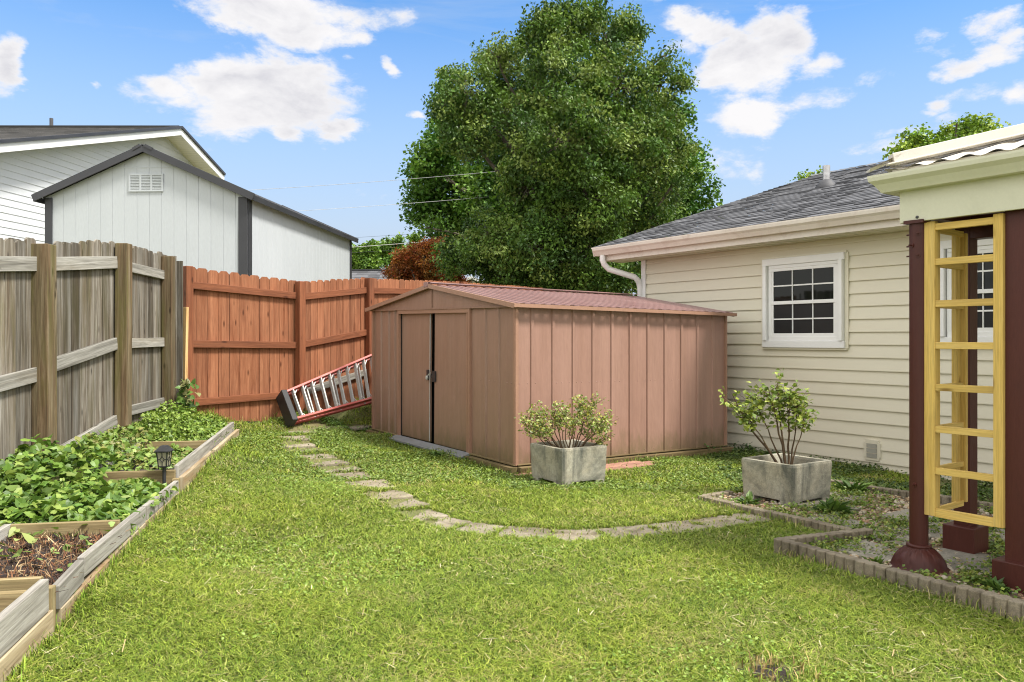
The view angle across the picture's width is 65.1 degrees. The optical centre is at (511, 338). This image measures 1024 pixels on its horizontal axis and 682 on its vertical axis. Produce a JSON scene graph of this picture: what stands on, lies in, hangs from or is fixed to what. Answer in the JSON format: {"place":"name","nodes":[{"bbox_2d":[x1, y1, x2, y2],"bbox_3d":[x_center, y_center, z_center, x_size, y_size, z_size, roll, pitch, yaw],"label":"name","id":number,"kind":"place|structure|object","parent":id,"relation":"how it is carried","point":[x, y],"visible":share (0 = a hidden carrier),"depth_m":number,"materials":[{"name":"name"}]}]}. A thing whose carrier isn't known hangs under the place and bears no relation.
{"place":"outdoors","nodes":[
{"label":"outdoors","id":0,"kind":"place"},
{"bbox_2d":[0,0,1023,295],"label":"sky","id":1,"kind":"structure","parent":0,"point":[282,94],"materials":[{"name":"blue"}]},
{"bbox_2d":[3,396,1023,681],"bbox_3d":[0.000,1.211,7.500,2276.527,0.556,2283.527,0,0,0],"label":"ground","id":2,"kind":"structure","parent":0,"point":[317,424],"depth_m":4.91,"materials":[{"name":"green plant"}]},
{"bbox_2d":[0,237,182,463],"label":"wooden fence","id":3,"kind":"object","parent":2,"relation":"on","point":[91,335],"visible":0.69,"depth_m":7.74,"materials":[{"name":"grey wood"}]},
{"bbox_2d":[175,378,200,414],"bbox_3d":[-3.858,0.698,9.555,0.303,0.448,0.249,0,0,0],"label":"climbing sprig","id":4,"kind":"object","parent":3,"relation":"attached to","point":[183,387],"visible":0.89,"depth_m":9.54,"materials":[{"name":"green plant"}]},
{"bbox_2d":[0,438,199,584],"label":"soil","id":5,"kind":"structure","parent":2,"relation":"on","point":[9,567],"depth_m":4.40,"materials":[{"name":"brown soil"}]},
{"bbox_2d":[0,521,114,570],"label":"seedlings","id":6,"kind":"object","parent":5,"relation":"on","point":[29,538],"visible":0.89,"depth_m":4.52,"materials":[{"name":"green plant"}]},
{"bbox_2d":[0,528,129,591],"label":"dry stubble","id":7,"kind":"object","parent":5,"relation":"on","point":[22,543],"visible":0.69,"depth_m":4.40,"materials":[{"name":"brown plant"}]},
{"bbox_2d":[0,434,178,534],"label":"vine foliage","id":8,"kind":"object","parent":5,"relation":"on","point":[28,489],"visible":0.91,"depth_m":5.55,"materials":[{"name":"green plant"}]},
{"bbox_2d":[74,424,193,487],"bbox_3d":[-3.451,1.027,7.171,1.139,0.415,2.758,0,0,-13],"label":"vine foliage","id":9,"kind":"object","parent":5,"relation":"on","point":[105,439],"visible":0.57,"depth_m":7.24,"materials":[{"name":"green plant"}]},
{"bbox_2d":[132,399,234,444],"bbox_3d":[-3.659,0.917,8.846,0.984,0.414,1.705,0,0,-11],"label":"mint foliage","id":10,"kind":"object","parent":5,"relation":"on","point":[192,427],"visible":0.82,"depth_m":8.66,"materials":[{"name":"green plant"}]},
{"bbox_2d":[47,414,164,480],"bbox_3d":[-3.952,1.114,5.596,1.404,0.496,7.850,0,0,-12],"label":"ground cover","id":11,"kind":"object","parent":2,"relation":"on","point":[134,424],"visible":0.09,"depth_m":8.51,"materials":[{"name":"green plant"}]},
{"bbox_2d":[0,118,225,242],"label":"house","id":12,"kind":"structure","parent":2,"relation":"on","point":[34,159],"depth_m":19.35,"materials":[{"name":"white"}]},
{"bbox_2d":[0,422,238,681],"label":"raised bed","id":13,"kind":"object","parent":2,"relation":"on","point":[30,606],"visible":0.65,"depth_m":4.23,"materials":[{"name":"beige wood"}]},
{"bbox_2d":[154,445,173,483],"bbox_3d":[-2.775,1.055,6.400,0.112,0.400,0.112,0,0,0],"label":"garden lantern","id":14,"kind":"object","parent":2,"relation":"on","point":[164,454],"visible":0.98,"depth_m":6.37,"materials":[{"name":"black metal"}]},
{"bbox_2d":[183,307,188,396],"bbox_3d":[-3.993,0.310,9.790,0.075,1.380,0.060,0,0,37],"label":"timber plank","id":15,"kind":"object","parent":2,"relation":"on","point":[185,338],"visible":0.56,"depth_m":9.77,"materials":[{"name":"beige wood"}]},
{"bbox_2d":[31,144,358,281],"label":"tall shed","id":16,"kind":"structure","parent":2,"relation":"on","point":[148,197],"depth_m":13.06,"materials":[{"name":"white wood"}]},
{"bbox_2d":[279,435,311,440],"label":"stepping stone","id":17,"kind":"object","parent":2,"relation":"on","point":[296,437],"visible":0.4,"depth_m":9.86,"materials":[{"name":"beige stone"}]},
{"bbox_2d":[280,443,315,447],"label":"stepping stone","id":18,"kind":"object","parent":2,"relation":"on","point":[310,445],"visible":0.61,"depth_m":9.37,"materials":[{"name":"beige stone"}]},
{"bbox_2d":[300,454,336,458],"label":"stepping stone","id":19,"kind":"object","parent":2,"relation":"on","point":[317,455],"visible":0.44,"depth_m":8.72,"materials":[{"name":"beige stone"}]},
{"bbox_2d":[276,354,371,427],"bbox_3d":[-2.231,0.569,11.570,0.461,1.237,2.484,0,0,40],"label":"step ladder","id":20,"kind":"object","parent":2,"relation":"on","point":[287,410],"visible":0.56,"depth_m":11.14,"materials":[{"name":"metal"}]},
{"bbox_2d":[312,460,349,466],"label":"stepping stone","id":21,"kind":"object","parent":2,"relation":"on","point":[329,463],"visible":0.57,"depth_m":8.37,"materials":[{"name":"beige stone"}]},
{"bbox_2d":[302,408,370,431],"bbox_3d":[-1.819,1.098,12.024,0.799,0.484,2.946,0,0,34],"label":"ground cover","id":22,"kind":"object","parent":2,"relation":"on","point":[330,420],"visible":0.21,"depth_m":11.08,"materials":[{"name":"green plant"}]},
{"bbox_2d":[326,467,362,472],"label":"stepping stone","id":23,"kind":"object","parent":2,"relation":"on","point":[345,468],"visible":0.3,"depth_m":8.19,"materials":[{"name":"beige stone"}]},
{"bbox_2d":[335,472,371,478],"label":"stepping stone","id":24,"kind":"object","parent":2,"relation":"on","point":[352,474],"visible":0.21,"depth_m":7.92,"materials":[{"name":"beige stone"}]},
{"bbox_2d":[349,425,371,430],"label":"stepping stone","id":25,"kind":"object","parent":2,"relation":"on","point":[353,428],"visible":0.5,"depth_m":11.26,"materials":[{"name":"grey stone"}]},
{"bbox_2d":[183,266,542,421],"bbox_3d":[-1.579,0.072,13.579,0.446,2.356,8.906,0,0,31],"label":"wooden fence","id":26,"kind":"object","parent":2,"relation":"on","point":[256,345],"visible":0.53,"depth_m":10.81,"materials":[{"name":"brown wood"}]},
{"bbox_2d":[352,238,383,268],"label":"broadleaf tree","id":27,"kind":"object","parent":2,"relation":"on","point":[364,258],"visible":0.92,"depth_m":57.19,"materials":[{"name":"green plant"}]},
{"bbox_2d":[346,479,395,488],"bbox_3d":[-1.292,1.339,7.230,0.432,0.034,0.523,0,0,-23],"label":"stepping stone","id":28,"kind":"object","parent":2,"relation":"on","point":[374,484],"visible":0.29,"depth_m":7.30,"materials":[{"name":"beige stone"}]},
{"bbox_2d":[375,231,408,268],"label":"broadleaf tree","id":29,"kind":"object","parent":2,"relation":"on","point":[385,255],"visible":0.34,"depth_m":61.56,"materials":[{"name":"green plant"}]},
{"bbox_2d":[371,490,412,499],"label":"stepping stone","id":30,"kind":"object","parent":2,"relation":"on","point":[403,495],"visible":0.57,"depth_m":6.74,"materials":[{"name":"beige stone"}]},
{"bbox_2d":[352,269,433,279],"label":"house","id":31,"kind":"structure","parent":2,"relation":"on","point":[367,273],"depth_m":51.50,"materials":[{"name":"white"}]},
{"bbox_2d":[392,498,429,508],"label":"stepping stone","id":32,"kind":"object","parent":2,"relation":"on","point":[405,503],"visible":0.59,"depth_m":6.51,"materials":[{"name":"beige stone"}]},
{"bbox_2d":[406,233,423,246],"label":"broadleaf tree","id":33,"kind":"object","parent":2,"relation":"on","point":[412,239],"visible":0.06,"depth_m":65.30,"materials":[{"name":"green plant"}]},
{"bbox_2d":[380,235,471,283],"bbox_3d":[-2.568,-0.833,23.188,2.659,4.469,1.919,0,0,19],"label":"red maple","id":34,"kind":"object","parent":2,"relation":"on","point":[413,263],"visible":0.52,"depth_m":22.91,"materials":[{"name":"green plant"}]},
{"bbox_2d":[413,509,447,519],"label":"stepping stone","id":35,"kind":"object","parent":2,"relation":"on","point":[429,512],"visible":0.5,"depth_m":6.21,"materials":[{"name":"beige stone"}]},
{"bbox_2d":[427,450,444,456],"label":"broadleaf weed","id":36,"kind":"object","parent":2,"relation":"on","point":[435,453],"visible":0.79,"depth_m":9.00,"materials":[{"name":"green plant"}]},
{"bbox_2d":[435,517,470,528],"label":"stepping stone","id":37,"kind":"object","parent":2,"relation":"on","point":[446,522],"visible":0.38,"depth_m":6.05,"materials":[{"name":"beige stone"}]},
{"bbox_2d":[467,276,481,283],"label":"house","id":38,"kind":"structure","parent":2,"relation":"on","point":[472,280],"depth_m":33.50,"materials":[{"name":"white"}]},
{"bbox_2d":[456,522,501,535],"bbox_3d":[-0.240,1.412,5.876,0.329,0.034,0.334,0,0,26],"label":"stepping stone","id":39,"kind":"object","parent":2,"relation":"on","point":[478,527],"visible":0.38,"depth_m":5.91,"materials":[{"name":"beige stone"}]},
{"bbox_2d":[18,448,1023,681],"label":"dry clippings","id":40,"kind":"object","parent":2,"relation":"on","point":[534,573],"visible":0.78,"depth_m":4.17,"materials":[{"name":"plant"}]},
{"bbox_2d":[497,526,552,538],"bbox_3d":[0.101,1.412,5.764,0.376,0.035,0.333,0,0,16],"label":"stepping stone","id":41,"kind":"object","parent":2,"relation":"on","point":[508,531],"visible":0.45,"depth_m":5.79,"materials":[{"name":"beige stone"}]},
{"bbox_2d":[365,282,736,473],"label":"metal shed","id":42,"kind":"structure","parent":2,"relation":"on","point":[494,361],"depth_m":9.32,"materials":[{"name":"orange metal"}]},
{"bbox_2d":[402,313,431,441],"bbox_3d":[-1.215,0.478,10.165,0.040,1.590,0.787,0,0,-35],"label":"door","id":43,"kind":"structure","parent":42,"relation":"in","point":[416,328],"depth_m":10.13,"materials":[{"name":"orange metal"}]},
{"bbox_2d":[431,313,465,450],"bbox_3d":[-0.729,0.493,9.427,0.043,1.591,0.860,0,0,-35],"label":"door","id":44,"kind":"structure","parent":42,"relation":"in","point":[449,375],"depth_m":9.42,"materials":[{"name":"orange metal"}]},
{"bbox_2d":[133,473,985,681],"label":"clover","id":45,"kind":"object","parent":2,"relation":"on","point":[625,662],"visible":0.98,"depth_m":4.55,"materials":[{"name":"green plant"}]},
{"bbox_2d":[395,89,725,291],"bbox_3d":[0.960,-4.055,27.321,12.066,11.012,7.206,0,0,23],"label":"broadleaf tree","id":46,"kind":"object","parent":2,"relation":"on","point":[438,215],"visible":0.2,"depth_m":27.41,"materials":[{"name":"green plant"}]},
{"bbox_2d":[257,171,494,189],"bbox_3d":[-1.742,-5.081,24.500,12.995,1.350,0.012,0,0,-4],"label":"overhead cable","id":47,"kind":"object","parent":46,"relation":"attached to","point":[366,182],"visible":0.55,"depth_m":24.29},
{"bbox_2d":[304,196,491,210],"bbox_3d":[-1.676,-4.426,25.000,13.467,1.303,0.011,0,0,-4],"label":"overhead cable","id":48,"kind":"object","parent":46,"relation":"attached to","point":[394,204],"visible":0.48,"depth_m":24.85,"materials":[{"name":"black metal"}]},
{"bbox_2d":[359,238,465,246],"bbox_3d":[-3.078,-3.169,25.700,11.151,1.036,0.018,0,0,-5],"label":"overhead cable","id":49,"kind":"object","parent":46,"relation":"attached to","point":[392,244],"visible":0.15,"depth_m":25.62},
{"bbox_2d":[420,0,702,295],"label":"broadleaf tree","id":50,"kind":"object","parent":2,"relation":"on","point":[609,158],"visible":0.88,"depth_m":18.21,"materials":[{"name":"green plant"}]},
{"bbox_2d":[228,400,903,491],"bbox_3d":[0.005,1.187,10.198,7.230,0.597,6.039,0,0,0],"label":"clover","id":51,"kind":"object","parent":2,"relation":"on","point":[535,483],"visible":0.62,"depth_m":8.27,"materials":[{"name":"green plant"}]},
{"bbox_2d":[530,439,606,486],"bbox_3d":[0.546,1.225,7.807,0.550,0.390,0.550,0,0,-32],"label":"concrete planter","id":52,"kind":"object","parent":2,"relation":"on","point":[567,465],"visible":0.83,"depth_m":7.61,"materials":[{"name":"concrete"}]},
{"bbox_2d":[514,391,616,447],"bbox_3d":[0.540,0.827,7.825,1.049,0.618,0.635,0,0,0],"label":"potted shrub","id":53,"kind":"object","parent":52,"relation":"on","point":[599,428],"visible":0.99,"depth_m":7.79,"materials":[{"name":"green plant"}]},
{"bbox_2d":[551,529,601,540],"bbox_3d":[0.465,1.409,5.673,0.383,0.033,0.359,0,0,0],"label":"stepping stone","id":54,"kind":"object","parent":2,"relation":"on","point":[590,534],"visible":0.33,"depth_m":5.69,"materials":[{"name":"beige stone"}]},
{"bbox_2d":[607,466,625,469],"bbox_3d":[1.119,1.411,8.574,0.201,0.054,0.100,0,0,-37],"label":"paver brick","id":55,"kind":"object","parent":2,"relation":"on","point":[619,467],"visible":0.38,"depth_m":8.59,"materials":[{"name":"brick"}]},
{"bbox_2d":[598,525,661,538],"bbox_3d":[0.845,1.405,5.756,0.407,0.033,0.345,0,0,-17],"label":"stepping stone","id":56,"kind":"object","parent":2,"relation":"on","point":[630,529],"visible":0.48,"depth_m":5.79,"materials":[{"name":"beige stone"}]},
{"bbox_2d":[622,465,640,468],"bbox_3d":[1.293,1.410,8.694,0.201,0.054,0.100,0,0,-33],"label":"paver brick","id":57,"kind":"object","parent":2,"relation":"on","point":[630,466],"visible":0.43,"depth_m":8.68,"materials":[{"name":"brick"}]},
{"bbox_2d":[646,520,707,532],"bbox_3d":[1.219,1.408,5.920,0.410,0.033,0.341,0,0,-25],"label":"stepping stone","id":58,"kind":"object","parent":2,"relation":"on","point":[685,526],"visible":0.46,"depth_m":5.93,"materials":[{"name":"beige stone"}]},
{"bbox_2d":[698,495,734,506],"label":"edging block","id":59,"kind":"structure","parent":2,"relation":"on","point":[718,500],"depth_m":6.71,"materials":[{"name":"concrete"}]},
{"bbox_2d":[688,515,746,527],"bbox_3d":[1.581,1.412,6.098,0.394,0.035,0.333,0,0,-29],"label":"stepping stone","id":60,"kind":"object","parent":2,"relation":"on","point":[721,518],"visible":0.44,"depth_m":6.10,"materials":[{"name":"beige stone"}]},
{"bbox_2d":[702,490,733,497],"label":"edging block","id":61,"kind":"structure","parent":2,"relation":"on","point":[726,493],"depth_m":7.04,"materials":[{"name":"concrete"}]},
{"bbox_2d":[704,442,758,454],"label":"ground cover","id":62,"kind":"object","parent":2,"relation":"on","point":[750,446],"visible":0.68,"depth_m":10.17,"materials":[{"name":"green plant"}]},
{"bbox_2d":[730,503,767,516],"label":"edging block","id":63,"kind":"structure","parent":2,"relation":"on","point":[756,510],"depth_m":6.40,"materials":[{"name":"concrete"}]},
{"bbox_2d":[725,513,772,522],"bbox_3d":[1.911,1.413,6.284,0.396,0.033,0.331,0,0,-29],"label":"stepping stone","id":64,"kind":"object","parent":2,"relation":"on","point":[748,516],"visible":0.2,"depth_m":6.25,"materials":[{"name":"beige stone"}]},
{"bbox_2d":[736,663,806,681],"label":"bare soil","id":65,"kind":"structure","parent":2,"relation":"on","point":[783,672],"depth_m":3.34,"materials":[{"name":"brown soil"}]},
{"bbox_2d":[766,510,808,526],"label":"edging block","id":66,"kind":"structure","parent":2,"relation":"on","point":[780,514],"depth_m":6.10,"materials":[{"name":"concrete"}]},
{"bbox_2d":[774,537,829,565],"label":"edging block","id":67,"kind":"structure","parent":2,"relation":"on","point":[800,548],"depth_m":5.07,"materials":[{"name":"concrete"}]},
{"bbox_2d":[777,533,827,544],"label":"edging block","id":68,"kind":"structure","parent":2,"relation":"on","point":[804,538],"depth_m":5.37,"materials":[{"name":"concrete"}]},
{"bbox_2d":[788,165,822,183],"bbox_3d":[12.409,-2.882,33.246,2.870,8.572,1.639,0,0,0],"label":"young tree","id":69,"kind":"object","parent":2,"relation":"on","point":[808,174],"visible":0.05,"depth_m":33.10,"materials":[{"name":"green plant"}]},
{"bbox_2d":[591,138,1023,483],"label":"ranch house","id":70,"kind":"structure","parent":2,"relation":"on","point":[806,280],"depth_m":9.56,"materials":[{"name":"beige plastic"}]},
{"bbox_2d":[761,250,848,349],"bbox_3d":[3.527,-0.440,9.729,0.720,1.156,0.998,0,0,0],"label":"window","id":71,"kind":"structure","parent":70,"relation":"in","point":[805,297],"depth_m":9.68,"materials":[{"name":"white plastic"}]},
{"bbox_2d":[940,238,992,341],"bbox_3d":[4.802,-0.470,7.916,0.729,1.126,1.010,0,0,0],"label":"window","id":72,"kind":"structure","parent":70,"relation":"in","point":[984,246],"depth_m":8.06,"materials":[{"name":"white plastic"}]},
{"bbox_2d":[805,519,851,531],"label":"edging block","id":73,"kind":"structure","parent":2,"relation":"on","point":[815,524],"depth_m":5.82,"materials":[{"name":"concrete"}]},
{"bbox_2d":[700,445,992,502],"bbox_3d":[3.109,1.395,8.096,2.841,0.196,6.417,0,0,-36],"label":"ground cover","id":74,"kind":"object","parent":2,"relation":"on","point":[984,490],"visible":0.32,"depth_m":8.18,"materials":[{"name":"green plant"}]},
{"bbox_2d":[824,528,872,544],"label":"edging block","id":75,"kind":"structure","parent":2,"relation":"on","point":[856,532],"depth_m":5.50,"materials":[{"name":"concrete"}]},
{"bbox_2d":[831,479,866,487],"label":"edging block","id":76,"kind":"structure","parent":2,"relation":"on","point":[840,481],"depth_m":7.50,"materials":[{"name":"concrete"}]},
{"bbox_2d":[826,551,890,582],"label":"edging block","id":77,"kind":"structure","parent":2,"relation":"on","point":[865,566],"depth_m":4.71,"materials":[{"name":"concrete"}]},
{"bbox_2d":[719,489,1023,599],"bbox_3d":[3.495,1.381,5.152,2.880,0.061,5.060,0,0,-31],"label":"gravel","id":78,"kind":"structure","parent":2,"relation":"on","point":[906,506],"depth_m":6.38,"materials":[{"name":"grey gravel"}]},
{"bbox_2d":[732,490,762,504],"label":"broadleaf weed","id":79,"kind":"object","parent":78,"relation":"on","point":[749,497],"visible":0.94,"depth_m":6.74,"materials":[{"name":"green plant"}]},
{"bbox_2d":[741,453,831,506],"bbox_3d":[2.384,1.238,6.973,0.550,0.375,0.550,0,0,-34],"label":"concrete planter","id":80,"kind":"object","parent":78,"relation":"on","point":[801,479],"visible":0.88,"depth_m":6.79,"materials":[{"name":"concrete"}]},
{"bbox_2d":[718,368,819,464],"bbox_3d":[2.228,0.705,6.969,0.857,0.905,0.477,0,0,0],"label":"potted shrub","id":81,"kind":"object","parent":80,"relation":"on","point":[789,400],"visible":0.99,"depth_m":6.96,"materials":[{"name":"green plant"}]},
{"bbox_2d":[798,499,860,510],"bbox_3d":[2.620,1.404,6.617,0.367,0.052,0.435,0,0,-38],"label":"paving pad","id":82,"kind":"object","parent":78,"relation":"on","point":[817,501],"visible":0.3,"depth_m":6.65,"materials":[{"name":"grey stone"}]},
{"bbox_2d":[812,496,855,513],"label":"broadleaf weed","id":83,"kind":"object","parent":78,"relation":"on","point":[830,503],"visible":0.81,"depth_m":6.34,"materials":[{"name":"green plant"}]},
{"bbox_2d":[808,513,867,528],"bbox_3d":[2.419,1.404,6.049,0.364,0.052,0.427,0,0,-35],"label":"paving pad","id":84,"kind":"object","parent":78,"relation":"on","point":[844,522],"visible":0.28,"depth_m":6.06,"materials":[{"name":"grey stone"}]},
{"bbox_2d":[829,492,865,503],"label":"paving pad","id":85,"kind":"object","parent":78,"relation":"on","point":[849,498],"visible":0.19,"depth_m":6.94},
{"bbox_2d":[833,478,875,491],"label":"broadleaf weed","id":86,"kind":"object","parent":78,"relation":"on","point":[861,486],"visible":0.75,"depth_m":7.22,"materials":[{"name":"green plant"}]},
{"bbox_2d":[831,540,898,561],"bbox_3d":[2.333,1.401,5.223,0.377,0.052,0.426,0,0,-32],"label":"paving pad","id":87,"kind":"object","parent":78,"relation":"on","point":[867,550],"visible":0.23,"depth_m":5.20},
{"bbox_2d":[712,482,1023,597],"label":"gravel weeds","id":88,"kind":"object","parent":78,"relation":"on","point":[973,571],"visible":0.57,"depth_m":5.71,"materials":[{"name":"green plant"}]},
{"bbox_2d":[860,554,889,563],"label":"broadleaf weed","id":89,"kind":"object","parent":78,"relation":"on","point":[879,560],"visible":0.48,"depth_m":4.92,"materials":[{"name":"green plant"}]},
{"bbox_2d":[863,526,929,545],"bbox_3d":[2.626,1.402,5.620,0.358,0.052,0.448,0,0,-40],"label":"paving pad","id":90,"kind":"object","parent":78,"relation":"on","point":[906,536],"visible":0.14,"depth_m":5.54,"materials":[{"name":"grey stone"}]},
{"bbox_2d":[879,509,953,527],"bbox_3d":[3.158,1.402,6.150,0.400,0.052,0.524,0,0,-34],"label":"paving pad","id":91,"kind":"object","parent":78,"relation":"on","point":[901,512],"visible":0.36,"depth_m":6.25,"materials":[{"name":"grey stone"}]},
{"bbox_2d":[893,525,942,538],"bbox_3d":[2.990,1.402,5.720,0.337,0.052,0.412,0,0,-37],"label":"paving pad","id":92,"kind":"object","parent":78,"relation":"on","point":[934,535],"visible":0.09,"depth_m":5.68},
{"bbox_2d":[885,549,965,563],"bbox_3d":[2.624,1.400,5.082,0.357,0.052,0.379,0,0,-39],"label":"paving pad","id":93,"kind":"object","parent":78,"relation":"on","point":[946,556],"visible":0.23,"depth_m":5.05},
{"bbox_2d":[936,548,993,574],"bbox_3d":[2.860,1.400,4.915,0.510,0.052,0.636,0,0,-31],"label":"paving pad","id":94,"kind":"object","parent":78,"relation":"on","point":[979,556],"visible":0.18,"depth_m":5.00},
{"bbox_2d":[862,123,1023,594],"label":"patio cover","id":95,"kind":"object","parent":94,"relation":"on","point":[968,179],"visible":0.91,"depth_m":4.73,"materials":[{"name":"brown wood"}]},
{"bbox_2d":[924,213,1004,527],"bbox_3d":[2.780,0.181,4.772,0.477,1.753,0.461,0,0,-36],"label":"garden trellis","id":96,"kind":"object","parent":95,"relation":"attached to","point":[959,345],"visible":1,"depth_m":4.75,"materials":[{"name":"yellow paint"}]},
{"bbox_2d":[978,576,1012,592],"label":"broadleaf weed","id":97,"kind":"object","parent":78,"relation":"on","point":[995,583],"visible":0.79,"depth_m":4.39,"materials":[{"name":"green plant"}]},
{"bbox_2d":[989,528,1004,542],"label":"paving pad","id":98,"kind":"object","parent":78,"relation":"on","point":[1002,537],"visible":0.1,"depth_m":5.64,"materials":[{"name":"grey stone"}]},
{"bbox_2d":[867,485,908,497],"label":"edging block","id":99,"kind":"structure","parent":2,"relation":"on","point":[902,493],"depth_m":7.13,"materials":[{"name":"concrete"}]},
{"bbox_2d":[886,567,957,602],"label":"edging block","id":100,"kind":"structure","parent":2,"relation":"on","point":[937,586],"depth_m":4.38,"materials":[{"name":"concrete"}]},
{"bbox_2d":[940,494,951,503],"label":"edging block","id":101,"kind":"structure","parent":2,"relation":"on","point":[945,499],"depth_m":6.78,"materials":[{"name":"concrete"}]},
{"bbox_2d":[882,112,1010,159],"bbox_3d":[17.157,-3.691,30.963,6.268,10.195,3.546,0,0,-17],"label":"broadleaf tree","id":102,"kind":"object","parent":2,"relation":"on","point":[970,124],"visible":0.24,"depth_m":30.61,"materials":[{"name":"green plant"}]},
{"bbox_2d":[977,500,992,508],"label":"edging block","id":103,"kind":"structure","parent":2,"relation":"on","point":[984,503],"depth_m":6.55,"materials":[{"name":"concrete"}]},
{"bbox_2d":[956,584,1023,621],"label":"edging block","id":104,"kind":"structure","parent":2,"relation":"on","point":[1014,607],"depth_m":4.06,"materials":[{"name":"concrete"}]}
]}

